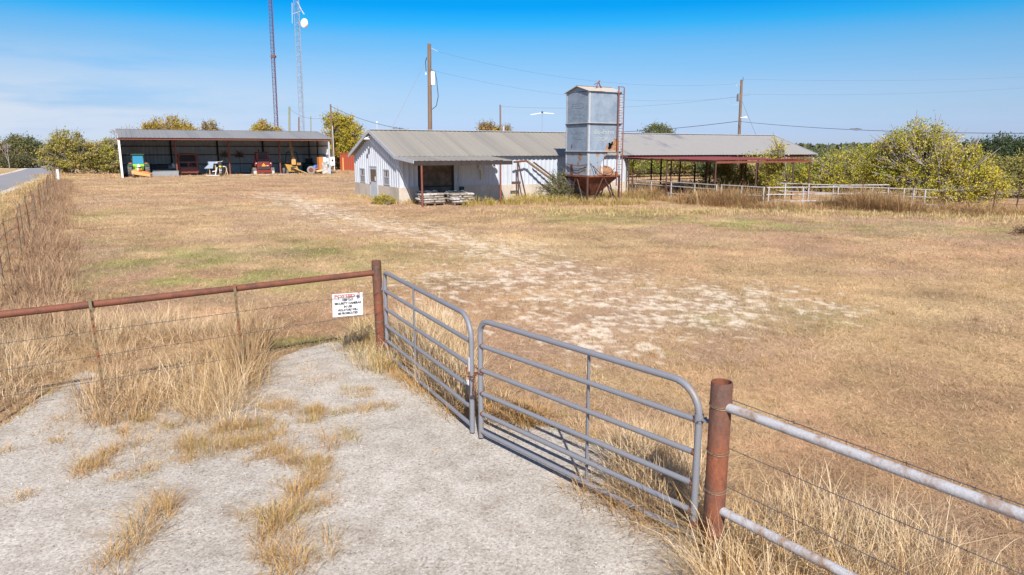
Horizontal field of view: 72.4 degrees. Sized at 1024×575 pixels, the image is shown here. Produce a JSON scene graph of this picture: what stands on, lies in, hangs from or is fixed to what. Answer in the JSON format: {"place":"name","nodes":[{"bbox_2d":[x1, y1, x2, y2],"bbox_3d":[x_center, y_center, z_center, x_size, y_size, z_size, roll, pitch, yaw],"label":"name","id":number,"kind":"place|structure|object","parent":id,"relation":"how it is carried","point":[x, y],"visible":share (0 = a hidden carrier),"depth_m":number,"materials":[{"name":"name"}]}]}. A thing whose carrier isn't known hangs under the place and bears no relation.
{"place":"outdoors","nodes":[
{"label":"outdoors","id":0,"kind":"place"},
{"bbox_2d":[0,164,59,190],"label":"road","id":1,"kind":"structure","parent":0,"point":[7,181],"depth_m":79.75,"materials":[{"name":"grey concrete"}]},
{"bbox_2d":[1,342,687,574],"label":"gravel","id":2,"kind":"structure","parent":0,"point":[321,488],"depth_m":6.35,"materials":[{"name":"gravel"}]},
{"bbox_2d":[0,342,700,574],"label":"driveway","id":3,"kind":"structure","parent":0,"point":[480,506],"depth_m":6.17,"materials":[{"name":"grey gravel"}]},
{"bbox_2d":[26,349,194,430],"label":"tall dry grass","id":4,"kind":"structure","parent":3,"relation":"on","point":[94,390],"depth_m":8.29,"materials":[{"name":"plant"}]},
{"bbox_2d":[4,355,355,470],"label":"driveway weeds","id":5,"kind":"object","parent":3,"relation":"on","point":[187,419],"visible":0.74,"depth_m":7.63,"materials":[{"name":"beige plant"}]},
{"bbox_2d":[159,410,291,459],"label":"driveway weeds","id":6,"kind":"object","parent":3,"relation":"on","point":[206,436],"visible":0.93,"depth_m":7.33,"materials":[{"name":"beige plant"}]},
{"bbox_2d":[0,382,597,574],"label":"driveway weeds","id":7,"kind":"object","parent":3,"relation":"on","point":[165,506],"visible":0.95,"depth_m":6.20,"materials":[{"name":"beige plant"}]},
{"bbox_2d":[0,335,751,574],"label":"driveway weeds","id":8,"kind":"object","parent":3,"relation":"on","point":[50,390],"visible":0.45,"depth_m":8.61,"materials":[{"name":"beige plant"}]},
{"bbox_2d":[0,157,1023,574],"bbox_3d":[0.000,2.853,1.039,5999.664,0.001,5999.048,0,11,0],"label":"ground","id":9,"kind":"structure","parent":0,"point":[580,333],"depth_m":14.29,"materials":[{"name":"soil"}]},
{"bbox_2d":[0,139,36,167],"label":"mixed bush","id":10,"kind":"object","parent":9,"relation":"on","point":[13,151],"visible":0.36,"depth_m":117.32,"materials":[{"name":"green plant"}]},
{"bbox_2d":[0,152,41,167],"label":"mixed bush","id":11,"kind":"object","parent":9,"relation":"on","point":[18,161],"visible":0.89,"depth_m":115.19,"materials":[{"name":"green plant"}]},
{"bbox_2d":[0,131,47,165],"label":"oak tree","id":12,"kind":"object","parent":9,"relation":"on","point":[23,143],"visible":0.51,"depth_m":131.16,"materials":[{"name":"green plant"}]},
{"bbox_2d":[0,174,50,229],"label":"verge grass","id":13,"kind":"structure","parent":9,"relation":"on","point":[23,186],"depth_m":48.68,"materials":[{"name":"plant"}]},
{"bbox_2d":[0,166,58,288],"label":"wire fence","id":14,"kind":"object","parent":9,"relation":"on","point":[26,213],"visible":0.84,"depth_m":22.89,"materials":[{"name":"metal"}]},
{"bbox_2d":[0,166,61,193],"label":"road shoulder","id":15,"kind":"object","parent":9,"relation":"on","point":[9,189],"visible":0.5,"depth_m":71.85},
{"bbox_2d":[0,177,120,359],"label":"dry grass","id":16,"kind":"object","parent":9,"relation":"on","point":[40,273],"visible":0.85,"depth_m":18.35,"materials":[{"name":"beige plant"}]},
{"bbox_2d":[31,126,98,173],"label":"olive bush","id":17,"kind":"object","parent":9,"relation":"on","point":[63,154],"visible":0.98,"depth_m":85.62,"materials":[{"name":"green plant"}]},
{"bbox_2d":[78,137,123,173],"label":"olive bush","id":18,"kind":"object","parent":9,"relation":"on","point":[103,159],"visible":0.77,"depth_m":87.97,"materials":[{"name":"green plant"}]},
{"bbox_2d":[98,136,119,172],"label":"olive bush","id":19,"kind":"object","parent":9,"relation":"on","point":[115,144],"visible":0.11,"depth_m":91.00,"materials":[{"name":"green plant"}]},
{"bbox_2d":[127,154,149,176],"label":"tractor","id":20,"kind":"object","parent":9,"relation":"on","point":[137,161],"visible":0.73,"depth_m":77.98,"materials":[{"name":"metal"}]},
{"bbox_2d":[131,168,152,177],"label":"rotary mower","id":21,"kind":"object","parent":9,"relation":"on","point":[138,171],"visible":1,"depth_m":77.04,"materials":[{"name":"metal"}]},
{"bbox_2d":[136,119,158,129],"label":"autumn tree","id":22,"kind":"object","parent":9,"relation":"on","point":[149,126],"visible":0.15,"depth_m":110.93,"materials":[{"name":"yellow plant"}]},
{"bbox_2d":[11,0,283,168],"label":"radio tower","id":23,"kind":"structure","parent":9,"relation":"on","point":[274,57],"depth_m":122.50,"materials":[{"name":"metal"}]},
{"bbox_2d":[0,293,308,413],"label":"tall dry grass","id":24,"kind":"structure","parent":9,"relation":"on","point":[33,356],"depth_m":10.84,"materials":[{"name":"beige plant"}]},
{"bbox_2d":[151,171,178,176],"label":"sheet metal bin","id":25,"kind":"object","parent":9,"relation":"on","point":[166,173],"visible":0.74,"depth_m":79.42,"materials":[{"name":"metal"}]},
{"bbox_2d":[147,114,200,129],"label":"autumn tree","id":26,"kind":"object","parent":9,"relation":"on","point":[168,121],"visible":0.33,"depth_m":112.29,"materials":[{"name":"yellow plant"}]},
{"bbox_2d":[0,270,380,406],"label":"rail fence","id":27,"kind":"object","parent":9,"relation":"on","point":[91,305],"visible":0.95,"depth_m":8.57,"materials":[{"name":"metal"}]},
{"bbox_2d":[332,292,362,316],"bbox_3d":[-2.342,0.239,9.971,0.455,0.332,0.041,-4,8,-36],"label":"warning sign","id":28,"kind":"object","parent":27,"relation":"attached to","point":[352,305],"visible":1,"depth_m":9.96,"materials":[{"name":"white plastic"}]},
{"bbox_2d":[29,169,354,177],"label":"grass","id":29,"kind":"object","parent":9,"relation":"on","point":[236,174],"visible":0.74,"depth_m":82.22,"materials":[{"name":"beige plant"}]},
{"bbox_2d":[92,321,326,432],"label":"tall dry grass","id":30,"kind":"structure","parent":9,"relation":"on","point":[200,397],"depth_m":8.54,"materials":[{"name":"beige plant"}]},
{"bbox_2d":[197,118,223,130],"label":"autumn tree","id":31,"kind":"object","parent":9,"relation":"on","point":[208,126],"visible":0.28,"depth_m":114.77,"materials":[{"name":"yellow plant"}]},
{"bbox_2d":[204,162,218,175],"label":"machine","id":32,"kind":"object","parent":9,"relation":"on","point":[211,169],"visible":0.91,"depth_m":81.82,"materials":[{"name":"white metal"}]},
{"bbox_2d":[116,129,331,177],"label":"machine shed","id":33,"kind":"structure","parent":9,"relation":"on","point":[161,147],"depth_m":89.94,"materials":[{"name":"metal"}]},
{"bbox_2d":[149,165,175,172],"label":"flat trailer","id":34,"kind":"object","parent":33,"relation":"on","point":[157,167],"visible":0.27,"depth_m":81.73,"materials":[{"name":"metal"}]},
{"bbox_2d":[177,153,198,174],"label":"stock feeder","id":35,"kind":"object","parent":33,"relation":"on","point":[187,162],"visible":0.97,"depth_m":83.11,"materials":[{"name":"metal"}]},
{"bbox_2d":[250,149,274,173],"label":"red tractor","id":36,"kind":"object","parent":33,"relation":"on","point":[262,163],"visible":0.98,"depth_m":85.79,"materials":[{"name":"metal"}]},
{"bbox_2d":[281,141,300,173],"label":"trencher","id":37,"kind":"object","parent":33,"relation":"on","point":[291,166],"visible":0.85,"depth_m":87.20,"materials":[{"name":"metal"}]},
{"bbox_2d":[302,158,313,172],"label":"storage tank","id":38,"kind":"object","parent":33,"relation":"on","point":[308,161],"visible":0.63,"depth_m":93.56,"materials":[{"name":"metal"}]},
{"bbox_2d":[206,300,280,383],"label":"tall dry grass","id":39,"kind":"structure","parent":9,"relation":"on","point":[245,342],"depth_m":9.66,"materials":[{"name":"plant"}]},
{"bbox_2d":[249,118,275,130],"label":"autumn tree","id":40,"kind":"object","parent":9,"relation":"on","point":[261,125],"visible":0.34,"depth_m":116.45,"materials":[{"name":"yellow plant"}]},
{"bbox_2d":[292,0,307,131],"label":"radio tower","id":41,"kind":"structure","parent":9,"relation":"on","point":[304,22],"depth_m":131.81,"materials":[{"name":"metal"}]},
{"bbox_2d":[321,157,327,173],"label":"freezer chest","id":42,"kind":"object","parent":9,"relation":"on","point":[324,166],"visible":0.99,"depth_m":87.51,"materials":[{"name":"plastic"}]},
{"bbox_2d":[330,104,334,169],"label":"utility pole","id":43,"kind":"object","parent":9,"relation":"on","point":[332,159],"visible":0.88,"depth_m":101.78,"materials":[{"name":"brown wood"}]},
{"bbox_2d":[330,153,339,168],"bbox_3d":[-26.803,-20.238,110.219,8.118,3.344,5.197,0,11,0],"label":"electrical box","id":44,"kind":"object","parent":9,"relation":"on","point":[337,162],"visible":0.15,"depth_m":109.80,"materials":[{"name":"grey metal"}]},
{"bbox_2d":[319,106,366,157],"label":"yellow tree","id":45,"kind":"object","parent":9,"relation":"on","point":[345,140],"visible":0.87,"depth_m":104.58,"materials":[{"name":"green plant"}]},
{"bbox_2d":[339,153,354,170],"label":"container","id":46,"kind":"object","parent":9,"relation":"on","point":[346,162],"visible":0.18,"depth_m":99.28,"materials":[{"name":"metal"}]},
{"bbox_2d":[327,312,417,373],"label":"tall dry grass","id":47,"kind":"structure","parent":9,"relation":"on","point":[370,337],"depth_m":10.42,"materials":[{"name":"plant"}]},
{"bbox_2d":[371,260,385,354],"bbox_3d":[-1.965,0.314,10.315,0.165,1.442,0.149,0,11,0],"label":"gate post","id":48,"kind":"object","parent":9,"relation":"on","point":[376,266],"visible":0.98,"depth_m":10.25,"materials":[{"name":"metal"}]},
{"bbox_2d":[381,271,474,432],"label":"farm gate","id":49,"kind":"structure","parent":48,"relation":"attached to","point":[469,363],"depth_m":8.29,"materials":[{"name":"grey metal"}]},
{"bbox_2d":[465,365,483,397],"bbox_3d":[-0.371,1.004,7.321,0.118,0.337,0.309,-8,14,-36],"label":"chain","id":50,"kind":"object","parent":49,"relation":"hanging from","point":[473,377],"visible":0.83,"depth_m":7.31,"materials":[{"name":"metal"}]},
{"bbox_2d":[368,192,397,204],"bbox_3d":[-7.151,-5.000,39.278,1.785,0.723,1.263,0,11,0],"label":"weed bush","id":51,"kind":"object","parent":9,"relation":"on","point":[383,199],"visible":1,"depth_m":39.06,"materials":[{"name":"green plant"}]},
{"bbox_2d":[346,192,446,204],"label":"grass","id":52,"kind":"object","parent":9,"relation":"on","point":[364,196],"visible":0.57,"depth_m":42.09,"materials":[{"name":"beige plant"}]},
{"bbox_2d":[375,357,476,422],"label":"tall dry grass","id":53,"kind":"structure","parent":9,"relation":"on","point":[419,390],"depth_m":8.75,"materials":[{"name":"plant"}]},
{"bbox_2d":[425,43,438,129],"bbox_3d":[-6.183,-13.224,54.472,1.028,10.960,0.380,0,11,0],"label":"utility pole","id":54,"kind":"object","parent":9,"relation":"on","point":[431,78],"visible":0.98,"depth_m":53.84,"materials":[{"name":"brown wood"}]},
{"bbox_2d":[359,293,543,405],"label":"tall dry grass","id":55,"kind":"structure","parent":9,"relation":"on","point":[439,333],"depth_m":9.86,"materials":[{"name":"beige plant"}]},
{"bbox_2d":[474,119,512,130],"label":"autumn tree","id":56,"kind":"object","parent":9,"relation":"on","point":[482,126],"visible":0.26,"depth_m":92.26,"materials":[{"name":"yellow plant"}]},
{"bbox_2d":[32,142,972,156],"bbox_3d":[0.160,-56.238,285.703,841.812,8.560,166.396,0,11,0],"label":"woods","id":57,"kind":"object","parent":9,"relation":"on","point":[822,146],"visible":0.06,"depth_m":310.24,"materials":[{"name":"green plant"}]},
{"bbox_2d":[455,386,566,434],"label":"tall dry grass","id":58,"kind":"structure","parent":9,"relation":"on","point":[496,408],"depth_m":7.92,"materials":[{"name":"plant"}]},
{"bbox_2d":[512,160,558,196],"bbox_3d":[1.495,-6.569,42.778,3.453,2.429,0.604,-6,12,-26],"label":"feed chute","id":59,"kind":"object","parent":9,"relation":"on","point":[518,182],"visible":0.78,"depth_m":42.25,"materials":[{"name":"metal"}]},
{"bbox_2d":[461,188,645,206],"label":"dry grass","id":60,"kind":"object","parent":9,"relation":"on","point":[514,200],"visible":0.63,"depth_m":40.03,"materials":[{"name":"beige plant"}]},
{"bbox_2d":[535,164,582,198],"bbox_3d":[2.919,-6.238,41.714,3.234,2.238,2.095,0,11,0],"label":"weed bush","id":61,"kind":"object","parent":9,"relation":"on","point":[559,190],"visible":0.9,"depth_m":41.59,"materials":[{"name":"green plant"}]},
{"bbox_2d":[348,121,817,207],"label":"barn","id":62,"kind":"structure","parent":9,"relation":"on","point":[400,164],"depth_m":43.17,"materials":[{"name":"metal"}]},
{"bbox_2d":[370,167,376,197],"bbox_3d":[-8.492,-6.385,42.882,0.110,1.930,1.253,-6,13,-29],"label":"door","id":63,"kind":"structure","parent":62,"relation":"in","point":[373,179],"depth_m":42.87,"materials":[{"name":"white wood"}]},
{"bbox_2d":[383,169,389,185],"bbox_3d":[-7.310,-6.441,40.884,0.075,0.914,1.008,-6,13,-29],"label":"window","id":64,"kind":"structure","parent":62,"relation":"in","point":[386,179],"depth_m":40.90,"materials":[{"name":"white glass"}]},
{"bbox_2d":[420,165,451,200],"bbox_3d":[-4.399,-6.226,40.363,2.201,2.630,0.070,-6,13,-29],"label":"boarded doorway","id":65,"kind":"structure","parent":62,"relation":"in","point":[435,177],"depth_m":40.40,"materials":[{"name":"brown wood"}]},
{"bbox_2d":[509,194,673,206],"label":"dry grass","id":66,"kind":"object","parent":9,"relation":"on","point":[597,201],"visible":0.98,"depth_m":39.17,"materials":[{"name":"beige plant"}]},
{"bbox_2d":[564,80,624,200],"bbox_3d":[4.747,-8.462,40.776,2.510,6.900,2.640,-6,13,-29],"label":"feed bin","id":67,"kind":"object","parent":9,"relation":"on","point":[593,124],"visible":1,"depth_m":39.95,"materials":[{"name":"metal"}]},
{"bbox_2d":[627,158,669,177],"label":"green bush","id":68,"kind":"object","parent":9,"relation":"on","point":[645,163],"visible":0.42,"depth_m":76.09,"materials":[{"name":"green plant"}]},
{"bbox_2d":[633,184,669,191],"bbox_3d":[9.209,-6.403,46.159,2.600,0.760,0.700,-6,13,-29],"label":"feed trough","id":69,"kind":"object","parent":9,"relation":"on","point":[636,186],"visible":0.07,"depth_m":45.67,"materials":[{"name":"metal"}]},
{"bbox_2d":[636,121,675,132],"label":"oak tree","id":70,"kind":"object","parent":9,"relation":"on","point":[656,126],"visible":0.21,"depth_m":101.69,"materials":[{"name":"green plant"}]},
{"bbox_2d":[546,401,777,545],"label":"tall dry grass","id":71,"kind":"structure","parent":9,"relation":"on","point":[661,454],"depth_m":6.23,"materials":[{"name":"beige plant"}]},
{"bbox_2d":[642,159,692,175],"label":"green bush","id":72,"kind":"object","parent":9,"relation":"on","point":[673,172],"visible":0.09,"depth_m":80.00,"materials":[{"name":"green plant"}]},
{"bbox_2d":[630,179,716,195],"bbox_3d":[9.753,-6.006,43.314,0.072,1.100,8.454,-5,12,-25],"label":"pipe fence","id":73,"kind":"object","parent":9,"relation":"on","point":[671,193],"visible":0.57,"depth_m":43.05,"materials":[{"name":"metal"}]},
{"bbox_2d":[668,161,699,176],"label":"green bush","id":74,"kind":"object","parent":9,"relation":"on","point":[686,165],"visible":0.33,"depth_m":78.31,"materials":[{"name":"green plant"}]},
{"bbox_2d":[636,170,759,180],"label":"pipe fence","id":75,"kind":"object","parent":9,"relation":"on","point":[676,170],"visible":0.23,"depth_m":65.17,"materials":[{"name":"metal"}]},
{"bbox_2d":[681,184,717,193],"bbox_3d":[12.347,-6.388,46.082,2.600,0.760,0.700,-6,13,-29],"label":"feed trough","id":76,"kind":"object","parent":9,"relation":"on","point":[684,190],"visible":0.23,"depth_m":45.56,"materials":[{"name":"metal"}]},
{"bbox_2d":[701,378,732,558],"bbox_3d":[1.500,1.357,5.134,0.167,1.395,0.167,0,11,0],"label":"gate post","id":77,"kind":"object","parent":9,"relation":"on","point":[718,441],"visible":0.94,"depth_m":5.05,"materials":[{"name":"metal"}]},
{"bbox_2d":[478,319,708,542],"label":"farm gate","id":78,"kind":"structure","parent":77,"relation":"attached to","point":[698,418],"depth_m":6.00,"materials":[{"name":"grey metal"}]},
{"bbox_2d":[624,156,810,198],"bbox_3d":[13.022,-7.102,45.130,8.200,2.550,8.350,-6,13,-29],"label":"awning","id":79,"kind":"object","parent":9,"relation":"on","point":[715,159],"visible":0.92,"depth_m":43.31,"materials":[{"name":"red metal"}]},
{"bbox_2d":[692,162,747,178],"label":"green bush","id":80,"kind":"object","parent":9,"relation":"on","point":[704,163],"visible":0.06,"depth_m":74.64,"materials":[{"name":"green plant"}]},
{"bbox_2d":[725,80,746,172],"bbox_3d":[20.496,-14.426,64.340,2.096,9.508,0.470,0,11,0],"label":"utility pole","id":81,"kind":"object","parent":9,"relation":"on","point":[739,97],"visible":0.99,"depth_m":63.93,"materials":[{"name":"brown wood"}]},
{"bbox_2d":[738,121,1023,133],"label":"power line","id":82,"kind":"object","parent":81,"relation":"attached to","point":[872,130],"visible":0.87,"depth_m":52.39,"materials":[{"name":"metal"}]},
{"bbox_2d":[691,148,786,192],"bbox_3d":[15.690,-8.047,48.369,6.700,3.258,3.673,0,11,0],"label":"green bush","id":83,"kind":"object","parent":9,"relation":"on","point":[727,172],"visible":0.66,"depth_m":47.95,"materials":[{"name":"green plant"}]},
{"bbox_2d":[721,184,764,203],"bbox_3d":[12.551,-5.019,38.300,0.073,1.100,3.131,-6,13,-28],"label":"pipe fence","id":84,"kind":"object","parent":9,"relation":"on","point":[745,186],"visible":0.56,"depth_m":37.98,"materials":[{"name":"metal"}]},
{"bbox_2d":[627,172,906,197],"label":"pen weeds","id":85,"kind":"object","parent":9,"relation":"on","point":[677,180],"visible":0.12,"depth_m":61.44,"materials":[{"name":"brown plant"}]},
{"bbox_2d":[757,134,802,198],"bbox_3d":[16.623,-7.493,43.237,2.755,4.159,2.547,0,11,0],"label":"green bush","id":86,"kind":"object","parent":9,"relation":"on","point":[777,178],"visible":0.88,"depth_m":43.14,"materials":[{"name":"green plant"}]},
{"bbox_2d":[751,154,820,177],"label":"green bush","id":87,"kind":"object","parent":9,"relation":"on","point":[801,158],"visible":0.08,"depth_m":72.07,"materials":[{"name":"green plant"}]},
{"bbox_2d":[596,446,1022,574],"bbox_3d":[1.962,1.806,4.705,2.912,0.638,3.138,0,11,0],"label":"tall dry grass","id":88,"kind":"structure","parent":9,"relation":"on","point":[746,554],"depth_m":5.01,"materials":[{"name":"beige plant"}]},
{"bbox_2d":[603,179,1023,216],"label":"pen weeds","id":89,"kind":"object","parent":9,"relation":"on","point":[867,200],"visible":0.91,"depth_m":35.78,"materials":[{"name":"beige plant"}]},
{"bbox_2d":[780,158,848,191],"bbox_3d":[21.862,-8.093,50.639,5.651,2.483,3.558,0,11,0],"label":"green bush","id":90,"kind":"object","parent":9,"relation":"on","point":[796,171],"visible":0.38,"depth_m":50.28,"materials":[{"name":"green plant"}]},
{"bbox_2d":[790,144,847,165],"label":"green bush","id":91,"kind":"object","parent":9,"relation":"on","point":[813,148],"visible":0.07,"depth_m":87.66,"materials":[{"name":"green plant"}]},
{"bbox_2d":[780,183,888,202],"bbox_3d":[18.394,-5.360,40.029,5.806,1.100,1.508,4,12,19],"label":"pipe fence","id":92,"kind":"object","parent":9,"relation":"on","point":[832,192],"visible":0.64,"depth_m":40.01,"materials":[{"name":"metal"}]},
{"bbox_2d":[797,143,883,192],"bbox_3d":[23.477,-8.489,49.539,6.710,3.696,5.006,5,12,25],"label":"green bush","id":93,"kind":"object","parent":9,"relation":"on","point":[837,174],"visible":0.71,"depth_m":48.90,"materials":[{"name":"green plant"}]},
{"bbox_2d":[815,143,879,165],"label":"green bush","id":94,"kind":"object","parent":9,"relation":"on","point":[849,146],"visible":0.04,"depth_m":103.00,"materials":[{"name":"green plant"}]},
{"bbox_2d":[766,186,937,207],"bbox_3d":[17.453,-4.674,36.543,7.942,1.100,1.862,4,12,18],"label":"pipe fence","id":95,"kind":"object","parent":9,"relation":"on","point":[803,194],"visible":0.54,"depth_m":36.98,"materials":[{"name":"metal"}]},
{"bbox_2d":[719,399,1023,574],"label":"rail fence","id":96,"kind":"object","parent":9,"relation":"on","point":[970,496],"visible":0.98,"depth_m":4.33,"materials":[{"name":"metal"}]},
{"bbox_2d":[852,149,902,193],"bbox_3d":[23.723,-7.358,44.293,4.389,3.480,3.393,0,11,0],"label":"yellow bush","id":97,"kind":"object","parent":9,"relation":"on","point":[867,166],"visible":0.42,"depth_m":43.98,"materials":[{"name":"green plant"}]},
{"bbox_2d":[864,110,970,198],"bbox_3d":[24.854,-8.167,43.152,5.796,5.527,4.923,-3,12,-17],"label":"yellow bush","id":98,"kind":"object","parent":9,"relation":"on","point":[915,144],"visible":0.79,"depth_m":42.56,"materials":[{"name":"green plant"}]},
{"bbox_2d":[915,135,1023,206],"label":"yellow bush","id":99,"kind":"object","parent":9,"relation":"on","point":[958,180],"visible":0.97,"depth_m":36.65,"materials":[{"name":"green plant"}]},
{"bbox_2d":[953,134,992,168],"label":"evergreen tree","id":100,"kind":"object","parent":9,"relation":"on","point":[965,143],"visible":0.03,"depth_m":86.04,"materials":[{"name":"green plant"}]},
{"bbox_2d":[974,131,1023,165],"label":"evergreen tree","id":101,"kind":"object","parent":9,"relation":"on","point":[997,144],"visible":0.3,"depth_m":79.65,"materials":[{"name":"green plant"}]},
{"bbox_2d":[977,148,1023,198],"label":"olive bush","id":102,"kind":"object","parent":9,"relation":"on","point":[1011,162],"visible":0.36,"depth_m":43.82,"materials":[{"name":"green plant"}]},
{"bbox_2d":[992,188,1023,208],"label":"fence","id":103,"kind":"object","parent":9,"relation":"on","point":[1017,204],"visible":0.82,"depth_m":34.48,"materials":[{"name":"metal"}]},
{"bbox_2d":[996,132,1023,175],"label":"evergreen tree","id":104,"kind":"object","parent":9,"relation":"on","point":[1019,144],"visible":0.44,"depth_m":78.21,"materials":[{"name":"green plant"}]},
{"bbox_2d":[1008,223,1023,234],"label":"weed bush","id":105,"kind":"object","parent":9,"relation":"on","point":[1020,229],"visible":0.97,"depth_m":25.29,"materials":[{"name":"beige plant"}]},
{"bbox_2d":[0,0,1023,150],"label":"sky","id":106,"kind":"structure","parent":0,"point":[95,67],"materials":[{"name":"blue"}]},
{"bbox_2d":[541,461,702,558],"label":"tall dry grass","id":107,"kind":"structure","parent":0,"point":[622,509],"depth_m":5.84,"materials":[{"name":"plant"}]},
{"bbox_2d":[461,204,1023,225],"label":"field edge grass","id":108,"kind":"structure","parent":0,"point":[874,212],"depth_m":33.34,"materials":[{"name":"plant"}]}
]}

